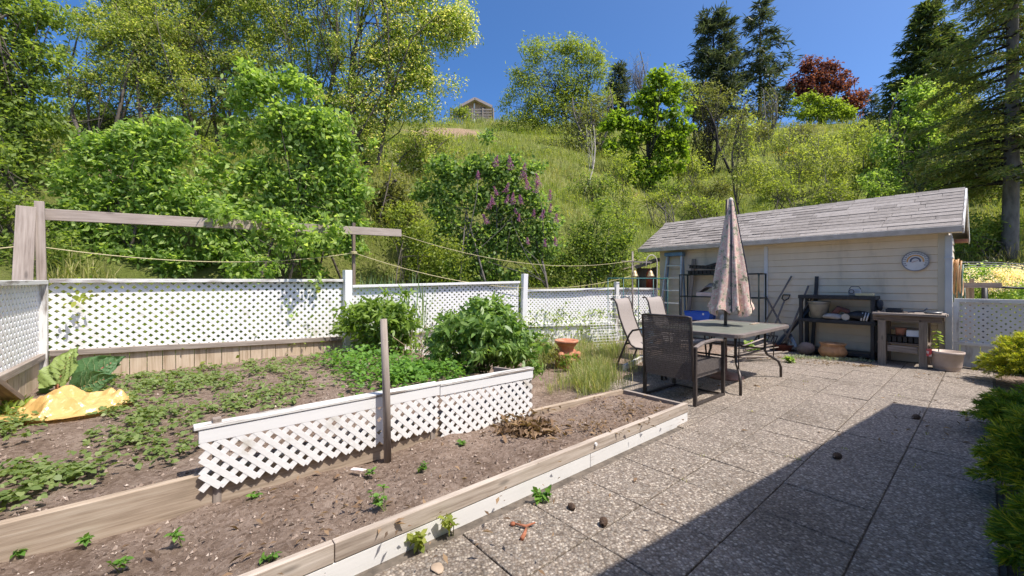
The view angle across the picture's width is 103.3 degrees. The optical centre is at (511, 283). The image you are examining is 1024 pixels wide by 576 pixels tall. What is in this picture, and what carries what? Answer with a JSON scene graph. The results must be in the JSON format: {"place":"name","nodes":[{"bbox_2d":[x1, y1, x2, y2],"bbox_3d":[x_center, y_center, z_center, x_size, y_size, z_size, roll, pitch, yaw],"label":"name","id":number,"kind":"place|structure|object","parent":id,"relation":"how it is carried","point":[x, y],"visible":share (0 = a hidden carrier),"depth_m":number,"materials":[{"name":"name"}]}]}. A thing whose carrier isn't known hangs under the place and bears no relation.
{"place":"outdoors","nodes":[
{"label":"outdoors","id":0,"kind":"place"},
{"bbox_2d":[0,337,743,520],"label":"garden soil","id":1,"kind":"structure","parent":0,"point":[542,397],"depth_m":2.97,"materials":[{"name":"brown soil"}]},
{"bbox_2d":[0,280,48,405],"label":"lattice fence panel","id":2,"kind":"object","parent":1,"relation":"on","point":[20,375],"visible":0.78,"depth_m":3.56,"materials":[{"name":"white paint"}]},
{"bbox_2d":[37,284,48,369],"bbox_3d":[-4.760,0.645,4.099,0.090,1.310,0.090,0,0,-44],"label":"fence post","id":3,"kind":"object","parent":1,"relation":"on","point":[43,318],"visible":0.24,"depth_m":4.08,"materials":[{"name":"white paint"}]},
{"bbox_2d":[0,385,135,420],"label":"plastic sheet","id":4,"kind":"object","parent":1,"relation":"on","point":[67,401],"visible":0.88,"depth_m":3.18,"materials":[{"name":"yellow plastic"}]},
{"bbox_2d":[37,347,125,392],"bbox_3d":[-4.082,0.839,3.831,0.677,0.444,0.538,0,0,-26],"label":"rhubarb","id":5,"kind":"object","parent":1,"relation":"on","point":[95,372],"visible":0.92,"depth_m":3.77,"materials":[{"name":"green plant"}]},
{"bbox_2d":[0,352,377,511],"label":"strawberry plants","id":6,"kind":"object","parent":1,"relation":"on","point":[44,469],"visible":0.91,"depth_m":3.03,"materials":[{"name":"green plant"}]},
{"bbox_2d":[49,279,342,379],"bbox_3d":[-3.670,0.569,5.182,2.995,1.260,0.085,0,0,-44],"label":"lattice fence panel","id":7,"kind":"object","parent":1,"relation":"on","point":[196,353],"visible":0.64,"depth_m":4.96,"materials":[{"name":"white paint"}]},
{"bbox_2d":[12,201,401,364],"bbox_3d":[-3.473,0.117,5.470,4.134,2.168,0.322,0,0,-42],"label":"clothesline stand","id":8,"kind":"object","parent":1,"relation":"on","point":[29,246],"visible":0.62,"depth_m":4.34,"materials":[{"name":"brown wood"}]},
{"bbox_2d":[0,246,629,288],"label":"clothesline rope","id":9,"kind":"object","parent":8,"relation":"attached to","point":[353,252],"visible":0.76,"depth_m":5.77,"materials":[{"name":"beige fabric"}]},
{"bbox_2d":[342,270,351,350],"bbox_3d":[-2.534,0.525,6.239,0.110,1.450,0.110,0,0,-44],"label":"fence post","id":10,"kind":"object","parent":1,"relation":"on","point":[347,286],"visible":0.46,"depth_m":6.20,"materials":[{"name":"white paint"}]},
{"bbox_2d":[193,366,533,502],"bbox_3d":[-0.901,1.002,3.084,2.415,0.555,0.570,0,0,-40],"label":"lattice edging","id":11,"kind":"object","parent":1,"relation":"on","point":[217,432],"visible":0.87,"depth_m":2.59,"materials":[{"name":"white paint"}]},
{"bbox_2d":[329,284,425,354],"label":"peony bush","id":12,"kind":"object","parent":1,"relation":"on","point":[400,322],"visible":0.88,"depth_m":5.77,"materials":[{"name":"green plant"}]},
{"bbox_2d":[313,343,471,396],"bbox_3d":[-1.523,0.948,4.848,1.405,0.279,2.792,0,0,-35],"label":"mint patch","id":13,"kind":"object","parent":1,"relation":"on","point":[400,368],"visible":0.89,"depth_m":4.41,"materials":[{"name":"green plant"}]},
{"bbox_2d":[352,281,519,354],"bbox_3d":[-1.171,0.675,7.083,3.085,1.432,0.085,0,0,-31],"label":"lattice fence panel","id":14,"kind":"object","parent":1,"relation":"on","point":[487,290],"visible":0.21,"depth_m":7.02,"materials":[{"name":"white paint"}]},
{"bbox_2d":[423,289,551,380],"bbox_3d":[-0.340,0.623,4.948,1.479,1.093,1.345,0,0,35],"label":"peony bush","id":15,"kind":"object","parent":1,"relation":"on","point":[487,333],"visible":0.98,"depth_m":4.78,"materials":[{"name":"green plant"}]},
{"bbox_2d":[554,338,580,368],"bbox_3d":[0.835,1.080,6.153,0.391,0.440,0.416,0,0,-11],"label":"flower pot","id":16,"kind":"object","parent":1,"relation":"on","point":[566,345],"visible":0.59,"depth_m":6.04,"materials":[{"name":"ceramic"}]},
{"bbox_2d":[527,288,614,344],"bbox_3d":[1.263,0.774,8.500,2.324,1.351,0.085,0,0,-29],"label":"lattice fence panel","id":17,"kind":"object","parent":1,"relation":"on","point":[551,299],"visible":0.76,"depth_m":8.49,"materials":[{"name":"white paint"}]},
{"bbox_2d":[525,333,641,396],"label":"feather grass","id":18,"kind":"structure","parent":1,"relation":"on","point":[589,375],"depth_m":5.29,"materials":[{"name":"green plant"}]},
{"bbox_2d":[618,288,659,338],"bbox_3d":[2.961,0.774,9.489,1.440,1.351,0.085,0,0,-32],"label":"lattice fence panel","id":19,"kind":"object","parent":1,"relation":"on","point":[645,290],"visible":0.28,"depth_m":9.50,"materials":[{"name":"white paint"}]},
{"bbox_2d":[661,252,685,315],"bbox_3d":[3.843,0.282,9.684,0.511,2.053,0.595,0,0,-40],"label":"step ladder","id":20,"kind":"object","parent":1,"relation":"on","point":[681,265],"visible":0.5,"depth_m":9.67,"materials":[{"name":"metal"}]},
{"bbox_2d":[0,111,1023,367],"bbox_3d":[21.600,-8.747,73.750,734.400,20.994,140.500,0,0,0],"label":"hillside","id":21,"kind":"structure","parent":0,"point":[214,271],"depth_m":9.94,"materials":[{"name":"green plant"}]},
{"bbox_2d":[0,0,88,189],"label":"elm tree","id":22,"kind":"object","parent":21,"relation":"on","point":[14,90],"visible":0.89,"depth_m":7.52,"materials":[{"name":"green plant"}]},
{"bbox_2d":[0,106,94,272],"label":"leafy bush","id":23,"kind":"object","parent":21,"relation":"on","point":[7,202],"visible":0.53,"depth_m":6.60,"materials":[{"name":"green plant"}]},
{"bbox_2d":[34,240,150,346],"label":"tall grass","id":24,"kind":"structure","parent":21,"relation":"on","point":[67,267],"depth_m":6.30,"materials":[{"name":"green plant"}]},
{"bbox_2d":[37,93,157,133],"bbox_3d":[-12.919,-5.033,12.487,4.126,1.759,0.967,0,0,0],"label":"bank brush","id":25,"kind":"object","parent":21,"relation":"on","point":[83,110],"visible":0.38,"depth_m":12.40,"materials":[{"name":"green plant"}]},
{"bbox_2d":[38,0,215,139],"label":"elm tree","id":26,"kind":"object","parent":21,"relation":"on","point":[105,39],"visible":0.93,"depth_m":11.41,"materials":[{"name":"green plant"}]},
{"bbox_2d":[23,111,232,278],"bbox_3d":[-6.998,-1.526,7.429,4.006,3.057,1.203,0,0,0],"label":"elder bush","id":27,"kind":"object","parent":21,"relation":"on","point":[98,152],"visible":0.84,"depth_m":7.10,"materials":[{"name":"green plant"}]},
{"bbox_2d":[90,0,305,147],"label":"elm tree","id":28,"kind":"object","parent":21,"relation":"on","point":[188,48],"visible":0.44,"depth_m":11.90,"materials":[{"name":"green plant"}]},
{"bbox_2d":[172,125,246,163],"bbox_3d":[-8.260,-3.196,10.566,2.811,1.859,1.038,0,0,-6],"label":"bank brush","id":29,"kind":"object","parent":21,"relation":"on","point":[203,147],"visible":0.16,"depth_m":10.46,"materials":[{"name":"green plant"}]},
{"bbox_2d":[134,0,285,155],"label":"elm tree","id":30,"kind":"object","parent":21,"relation":"on","point":[230,35],"visible":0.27,"depth_m":12.38,"materials":[{"name":"green plant"}]},
{"bbox_2d":[164,55,380,303],"bbox_3d":[-4.495,-1.921,7.756,4.094,4.706,1.322,0,0,0],"label":"elder bush","id":31,"kind":"object","parent":21,"relation":"on","point":[298,127],"visible":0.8,"depth_m":7.50,"materials":[{"name":"green plant"}]},
{"bbox_2d":[202,197,350,315],"bbox_3d":[-3.857,-0.155,6.157,2.802,1.921,1.734,0,0,40],"label":"elder bush","id":32,"kind":"object","parent":21,"relation":"on","point":[285,235],"visible":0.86,"depth_m":5.62,"materials":[{"name":"green plant"}]},
{"bbox_2d":[211,0,387,174],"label":"elm tree","id":33,"kind":"object","parent":21,"relation":"on","point":[274,25],"visible":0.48,"depth_m":11.90,"materials":[{"name":"green plant"}]},
{"bbox_2d":[341,272,436,338],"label":"iris clump","id":34,"kind":"object","parent":21,"relation":"on","point":[423,306],"visible":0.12,"depth_m":6.96,"materials":[{"name":"plant"}]},
{"bbox_2d":[361,158,426,230],"bbox_3d":[-2.777,-1.957,9.631,1.716,2.046,1.332,0,0,32],"label":"bank brush","id":35,"kind":"object","parent":21,"relation":"on","point":[392,194],"visible":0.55,"depth_m":9.51,"materials":[{"name":"green plant"}]},
{"bbox_2d":[309,0,483,176],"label":"elm tree","id":36,"kind":"object","parent":21,"relation":"on","point":[441,23],"visible":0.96,"depth_m":10.91,"materials":[{"name":"green plant"}]},
{"bbox_2d":[385,130,440,180],"bbox_3d":[-2.895,-3.694,12.033,1.690,1.740,1.394,0,0,-33],"label":"bank brush","id":37,"kind":"object","parent":21,"relation":"on","point":[416,161],"visible":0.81,"depth_m":11.94,"materials":[{"name":"green plant"}]},
{"bbox_2d":[370,196,479,291],"bbox_3d":[-1.788,-0.538,8.331,2.100,2.479,1.156,0,0,-22],"label":"leafy bush","id":38,"kind":"object","parent":21,"relation":"on","point":[428,264],"visible":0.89,"depth_m":8.25,"materials":[{"name":"green plant"}]},
{"bbox_2d":[388,114,468,171],"bbox_3d":[-2.933,-4.773,13.642,2.869,2.223,1.483,0,0,0],"label":"bank brush","id":39,"kind":"object","parent":21,"relation":"on","point":[445,141],"visible":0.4,"depth_m":13.96,"materials":[{"name":"green plant"}]},
{"bbox_2d":[406,127,568,313],"bbox_3d":[-0.555,-1.395,8.735,3.564,4.052,1.540,0,0,0],"label":"lilac bush","id":40,"kind":"object","parent":21,"relation":"on","point":[507,193],"visible":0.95,"depth_m":8.80,"materials":[{"name":"green plant"}]},
{"bbox_2d":[488,30,620,136],"bbox_3d":[3.096,-14.334,31.076,10.494,9.808,2.612,0,0,0],"label":"willow tree","id":41,"kind":"object","parent":21,"relation":"on","point":[560,97],"visible":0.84,"depth_m":30.83,"materials":[{"name":"green plant"}]},
{"bbox_2d":[525,194,646,310],"bbox_3d":[1.785,-0.549,10.150,3.035,3.398,1.094,0,0,0],"label":"leafy bush","id":42,"kind":"object","parent":21,"relation":"on","point":[606,256],"visible":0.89,"depth_m":10.13,"materials":[{"name":"green plant"}]},
{"bbox_2d":[554,87,619,159],"bbox_3d":[4.770,-9.218,24.970,4.571,5.730,1.802,0,0,0],"label":"twiggy willow","id":43,"kind":"object","parent":21,"relation":"on","point":[581,126],"visible":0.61,"depth_m":24.82,"materials":[{"name":"green plant"}]},
{"bbox_2d":[563,168,624,208],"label":"hill shrub","id":44,"kind":"object","parent":21,"relation":"on","point":[594,186],"visible":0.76,"depth_m":15.98,"materials":[{"name":"green plant"}]},
{"bbox_2d":[599,59,634,119],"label":"pine tree","id":45,"kind":"object","parent":21,"relation":"on","point":[619,87],"visible":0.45,"depth_m":44.42,"materials":[{"name":"green plant"}]},
{"bbox_2d":[591,148,650,286],"bbox_3d":[3.136,-1.785,11.981,1.717,4.304,1.105,0,0,0],"label":"leafy bush","id":46,"kind":"object","parent":21,"relation":"on","point":[623,201],"visible":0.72,"depth_m":11.79,"materials":[{"name":"green plant"}]},
{"bbox_2d":[622,51,649,117],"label":"bare tree","id":47,"kind":"object","parent":21,"relation":"on","point":[638,81],"visible":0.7,"depth_m":39.91,"materials":[{"name":"grey plant"}]},
{"bbox_2d":[595,62,696,192],"bbox_3d":[6.976,-7.937,20.991,5.252,6.719,1.311,0,0,0],"label":"maple tree","id":48,"kind":"object","parent":21,"relation":"on","point":[660,142],"visible":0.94,"depth_m":20.83,"materials":[{"name":"green plant"}]},
{"bbox_2d":[631,187,692,227],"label":"hill shrub","id":49,"kind":"object","parent":21,"relation":"on","point":[656,200],"visible":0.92,"depth_m":15.94,"materials":[{"name":"green plant"}]},
{"bbox_2d":[647,175,696,207],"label":"hill shrub","id":50,"kind":"object","parent":21,"relation":"on","point":[667,187],"visible":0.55,"depth_m":18.94,"materials":[{"name":"green plant"}]},
{"bbox_2d":[662,63,704,129],"bbox_3d":[15.937,-17.721,39.021,5.212,6.814,2.061,0,0,0],"label":"willow tree","id":51,"kind":"object","parent":21,"relation":"on","point":[687,85],"visible":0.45,"depth_m":38.86,"materials":[{"name":"green plant"}]},
{"bbox_2d":[669,144,713,192],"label":"hill shrub","id":52,"kind":"object","parent":21,"relation":"on","point":[689,167],"visible":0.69,"depth_m":21.93,"materials":[{"name":"green plant"}]},
{"bbox_2d":[673,194,725,220],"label":"hill shrub","id":53,"kind":"object","parent":21,"relation":"on","point":[705,210],"visible":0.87,"depth_m":14.96,"materials":[{"name":"green plant"}]},
{"bbox_2d":[676,176,746,216],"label":"hill shrub","id":54,"kind":"object","parent":21,"relation":"on","point":[726,186],"visible":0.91,"depth_m":17.97,"materials":[{"name":"green plant"}]},
{"bbox_2d":[677,0,754,124],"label":"pine tree","id":55,"kind":"object","parent":21,"relation":"on","point":[708,58],"visible":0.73,"depth_m":45.83,"materials":[{"name":"green plant"}]},
{"bbox_2d":[681,77,757,176],"bbox_3d":[13.191,-9.947,25.778,5.155,6.484,2.216,0,0,0],"label":"twiggy willow","id":56,"kind":"object","parent":21,"relation":"on","point":[704,144],"visible":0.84,"depth_m":25.87,"materials":[{"name":"green plant"}]},
{"bbox_2d":[716,90,774,213],"bbox_3d":[9.753,-5.034,16.978,2.367,6.334,1.008,0,0,0],"label":"young ash","id":57,"kind":"object","parent":21,"relation":"on","point":[735,167],"visible":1,"depth_m":17.01,"materials":[{"name":"green plant"}]},
{"bbox_2d":[725,0,803,127],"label":"pine tree","id":58,"kind":"object","parent":21,"relation":"on","point":[760,67],"visible":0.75,"depth_m":46.14,"materials":[{"name":"green plant"}]},
{"bbox_2d":[748,83,790,145],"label":"twiggy willow","id":59,"kind":"object","parent":21,"relation":"on","point":[766,113],"visible":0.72,"depth_m":33.83,"materials":[{"name":"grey plant"}]},
{"bbox_2d":[752,170,810,211],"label":"hill shrub","id":60,"kind":"object","parent":21,"relation":"on","point":[788,191],"visible":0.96,"depth_m":16.93,"materials":[{"name":"green plant"}]},
{"bbox_2d":[752,125,815,173],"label":"hill shrub","id":61,"kind":"object","parent":21,"relation":"on","point":[780,145],"visible":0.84,"depth_m":23.97,"materials":[{"name":"green plant"}]},
{"bbox_2d":[772,117,828,156],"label":"hill shrub","id":62,"kind":"object","parent":21,"relation":"on","point":[800,131],"visible":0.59,"depth_m":26.91,"materials":[{"name":"green plant"}]},
{"bbox_2d":[767,132,834,201],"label":"hill shrub","id":63,"kind":"object","parent":21,"relation":"on","point":[805,164],"visible":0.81,"depth_m":18.94,"materials":[{"name":"green plant"}]},
{"bbox_2d":[796,130,846,176],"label":"hill shrub","id":64,"kind":"object","parent":21,"relation":"on","point":[822,146],"visible":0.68,"depth_m":21.94,"materials":[{"name":"green plant"}]},
{"bbox_2d":[785,87,858,124],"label":"lime bush","id":65,"kind":"object","parent":21,"relation":"on","point":[819,109],"visible":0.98,"depth_m":39.77,"materials":[{"name":"green plant"}]},
{"bbox_2d":[783,54,871,122],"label":"purple maple","id":66,"kind":"object","parent":21,"relation":"on","point":[827,82],"visible":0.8,"depth_m":42.66,"materials":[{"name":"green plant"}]},
{"bbox_2d":[800,170,858,205],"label":"hill shrub","id":67,"kind":"object","parent":21,"relation":"on","point":[831,196],"visible":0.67,"depth_m":15.96,"materials":[{"name":"green plant"}]},
{"bbox_2d":[809,141,871,199],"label":"hill shrub","id":68,"kind":"object","parent":21,"relation":"on","point":[836,172],"visible":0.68,"depth_m":17.98,"materials":[{"name":"green plant"}]},
{"bbox_2d":[838,135,887,199],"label":"hill shrub","id":69,"kind":"object","parent":21,"relation":"on","point":[859,171],"visible":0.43,"depth_m":16.98,"materials":[{"name":"green plant"}]},
{"bbox_2d":[841,122,892,155],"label":"hill shrub","id":70,"kind":"object","parent":21,"relation":"on","point":[863,135],"visible":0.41,"depth_m":23.97,"materials":[{"name":"green plant"}]},
{"bbox_2d":[854,166,912,198],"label":"hill shrub","id":71,"kind":"object","parent":21,"relation":"on","point":[887,191],"visible":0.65,"depth_m":15.44,"materials":[{"name":"green plant"}]},
{"bbox_2d":[849,74,962,197],"bbox_3d":[15.880,-5.540,16.033,4.868,5.429,1.267,0,0,0],"label":"leafy tree","id":72,"kind":"object","parent":21,"relation":"on","point":[891,156],"visible":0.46,"depth_m":15.87,"materials":[{"name":"green plant"}]},
{"bbox_2d":[865,0,997,126],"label":"spruce tree","id":73,"kind":"object","parent":21,"relation":"on","point":[929,38],"visible":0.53,"depth_m":33.53,"materials":[{"name":"green plant"}]},
{"bbox_2d":[892,0,1023,258],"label":"fir tree","id":74,"kind":"object","parent":21,"relation":"on","point":[996,166],"visible":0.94,"depth_m":11.25,"materials":[{"name":"green plant"}]},
{"bbox_2d":[920,80,1001,200],"bbox_3d":[17.395,-4.085,15.062,4.607,6.763,1.234,0,0,0],"label":"leafy tree","id":75,"kind":"object","parent":21,"relation":"on","point":[948,113],"visible":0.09,"depth_m":14.96,"materials":[{"name":"green plant"}]},
{"bbox_2d":[953,209,1023,261],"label":"leafy bush","id":76,"kind":"object","parent":21,"relation":"on","point":[993,228],"visible":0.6,"depth_m":11.12,"materials":[{"name":"green plant"}]},
{"bbox_2d":[956,260,1023,332],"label":"flowering bush","id":77,"kind":"object","parent":21,"relation":"on","point":[1009,275],"visible":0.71,"depth_m":8.33,"materials":[{"name":"yellow plant"}]},
{"bbox_2d":[0,0,1023,131],"label":"sky","id":78,"kind":"structure","parent":0,"point":[861,34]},
{"bbox_2d":[354,347,1006,575],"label":"patio","id":79,"kind":"structure","parent":0,"point":[719,514],"depth_m":2.50,"materials":[{"name":"grey concrete"}]},
{"bbox_2d":[0,389,687,575],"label":"raised bed","id":80,"kind":"object","parent":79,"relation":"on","point":[352,553],"visible":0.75,"depth_m":2.07,"materials":[{"name":"brown wood"}]},
{"bbox_2d":[0,390,675,575],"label":"bed soil","id":81,"kind":"structure","parent":80,"relation":"in","point":[88,560],"depth_m":2.11,"materials":[{"name":"brown soil"}]},
{"bbox_2d":[380,319,390,462],"bbox_3d":[-0.841,0.736,2.700,0.072,0.996,0.050,0,0,0],"label":"wooden stake","id":82,"kind":"object","parent":81,"relation":"in","point":[386,394],"visible":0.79,"depth_m":2.68,"materials":[{"name":"grey wood"}]},
{"bbox_2d":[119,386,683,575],"bbox_3d":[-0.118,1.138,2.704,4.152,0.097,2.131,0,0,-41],"label":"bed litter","id":83,"kind":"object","parent":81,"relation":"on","point":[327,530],"visible":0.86,"depth_m":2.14,"materials":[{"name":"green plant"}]},
{"bbox_2d":[481,411,575,442],"bbox_3d":[0.073,1.135,3.221,0.776,0.205,0.593,0,0,27],"label":"dead leaf heap","id":84,"kind":"object","parent":81,"relation":"on","point":[529,426],"visible":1,"depth_m":3.15,"materials":[{"name":"brown plant"}]},
{"bbox_2d":[610,297,666,379],"bbox_3d":[1.947,0.758,5.961,0.849,1.094,0.599,0,0,39],"label":"sling chair","id":85,"kind":"object","parent":79,"relation":"on","point":[629,325],"visible":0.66,"depth_m":6.08,"materials":[{"name":"fabric"}]},
{"bbox_2d":[642,296,706,354],"bbox_3d":[2.629,0.758,6.567,0.599,1.094,0.849,0,0,-43],"label":"sling chair","id":86,"kind":"object","parent":79,"relation":"on","point":[656,305],"visible":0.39,"depth_m":6.75,"materials":[{"name":"beige fabric"}]},
{"bbox_2d":[641,313,725,406],"bbox_3d":[1.966,0.821,4.693,0.790,0.958,0.645,0,0,-39],"label":"patio chair","id":87,"kind":"object","parent":79,"relation":"on","point":[679,357],"visible":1,"depth_m":4.47,"materials":[{"name":"brown metal"}]},
{"bbox_2d":[679,273,766,341],"bbox_3d":[4.536,0.549,8.829,0.412,1.501,1.672,0,0,-40],"label":"metal shelf","id":88,"kind":"object","parent":79,"relation":"on","point":[758,297],"visible":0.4,"depth_m":8.31,"materials":[{"name":"black metal"}]},
{"bbox_2d":[661,320,788,395],"bbox_3d":[2.867,0.940,5.526,1.800,0.720,1.120,0,0,-40],"label":"patio table","id":89,"kind":"object","parent":79,"relation":"on","point":[735,330],"visible":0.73,"depth_m":5.24,"materials":[{"name":"grey glass"}]},
{"bbox_2d":[706,198,754,380],"bbox_3d":[2.993,0.055,5.615,0.611,2.490,0.563,0,0,-19],"label":"patio umbrella","id":90,"kind":"object","parent":79,"relation":"on","point":[731,293],"visible":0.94,"depth_m":5.50,"materials":[{"name":"fabric"}]},
{"bbox_2d":[638,187,969,361],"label":"garden shed","id":91,"kind":"structure","parent":79,"relation":"on","point":[843,247],"depth_m":7.56,"materials":[{"name":"beige wood"}]},
{"bbox_2d":[901,251,929,270],"bbox_3d":[6.686,-0.365,6.719,0.031,0.332,0.332,0,0,-40],"label":"dial thermometer","id":92,"kind":"object","parent":91,"relation":"attached to","point":[915,261],"visible":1,"depth_m":6.71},
{"bbox_2d":[818,341,847,358],"bbox_3d":[5.606,1.173,7.088,0.410,0.255,0.410,0,0,0],"label":"clay bowl","id":93,"kind":"object","parent":79,"relation":"on","point":[832,349],"visible":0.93,"depth_m":6.96,"materials":[{"name":"ceramic"}]},
{"bbox_2d":[798,294,879,360],"bbox_3d":[5.861,0.759,7.298,0.460,1.082,1.090,0,0,-40],"label":"plastic shelf","id":94,"kind":"object","parent":79,"relation":"on","point":[873,325],"visible":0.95,"depth_m":7.04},
{"bbox_2d":[872,311,948,368],"bbox_3d":[6.368,0.891,6.499,0.668,0.838,0.860,0,0,-40],"label":"work bench","id":95,"kind":"object","parent":79,"relation":"on","point":[885,319],"visible":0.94,"depth_m":6.39,"materials":[{"name":"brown wood"}]},
{"bbox_2d":[930,349,965,371],"bbox_3d":[6.500,1.157,6.061,0.380,0.285,0.380,0,0,0],"label":"planter pot","id":96,"kind":"object","parent":79,"relation":"on","point":[947,360],"visible":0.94,"depth_m":5.96,"materials":[{"name":"beige plastic"}]},
{"bbox_2d":[995,370,1023,575],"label":"planting strip","id":97,"kind":"object","parent":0,"point":[1006,382],"visible":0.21,"depth_m":5.23,"materials":[{"name":"soil"}]},
{"bbox_2d":[953,298,1023,368],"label":"lattice fence","id":98,"kind":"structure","parent":97,"relation":"on","point":[971,348],"depth_m":6.20,"materials":[{"name":"paint"}]},
{"bbox_2d":[958,381,1023,434],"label":"juniper","id":99,"kind":"object","parent":97,"relation":"on","point":[989,406],"visible":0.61,"depth_m":3.48,"materials":[{"name":"green plant"}]},
{"bbox_2d":[962,403,1023,499],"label":"juniper","id":100,"kind":"object","parent":97,"relation":"on","point":[1003,457],"visible":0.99,"depth_m":2.40,"materials":[{"name":"green plant"}]},
{"bbox_2d":[971,330,1023,378],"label":"juniper","id":101,"kind":"object","parent":97,"relation":"on","point":[1006,356],"visible":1,"depth_m":5.15,"materials":[{"name":"yellow plant"}]},
{"bbox_2d":[980,485,1023,575],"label":"juniper","id":102,"kind":"object","parent":97,"relation":"on","point":[1006,529],"visible":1,"depth_m":1.82,"materials":[{"name":"green plant"}]},
{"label":"ground","id":103,"kind":"structure","parent":0,"visible":0},
{"bbox_2d":[0,241,648,366],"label":"undergrowth","id":104,"kind":"object","parent":103,"relation":"on","point":[227,335],"visible":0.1,"depth_m":6.38,"materials":[{"name":"green plant"}]},
{"bbox_2d":[621,258,659,316],"bbox_3d":[3.540,0.325,10.825,1.169,2.049,0.943,0,0,-11],"label":"wooden shelter","id":105,"kind":"object","parent":103,"relation":"on","point":[641,272],"visible":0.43,"depth_m":10.68,"materials":[{"name":"brown wood"}]},
{"bbox_2d":[964,279,1001,341],"bbox_3d":[8.497,0.635,7.381,0.510,1.430,0.205,0,0,23],"label":"plank rail","id":106,"kind":"object","parent":103,"relation":"on","point":[970,286],"visible":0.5,"depth_m":7.36,"materials":[{"name":"brown wood"}]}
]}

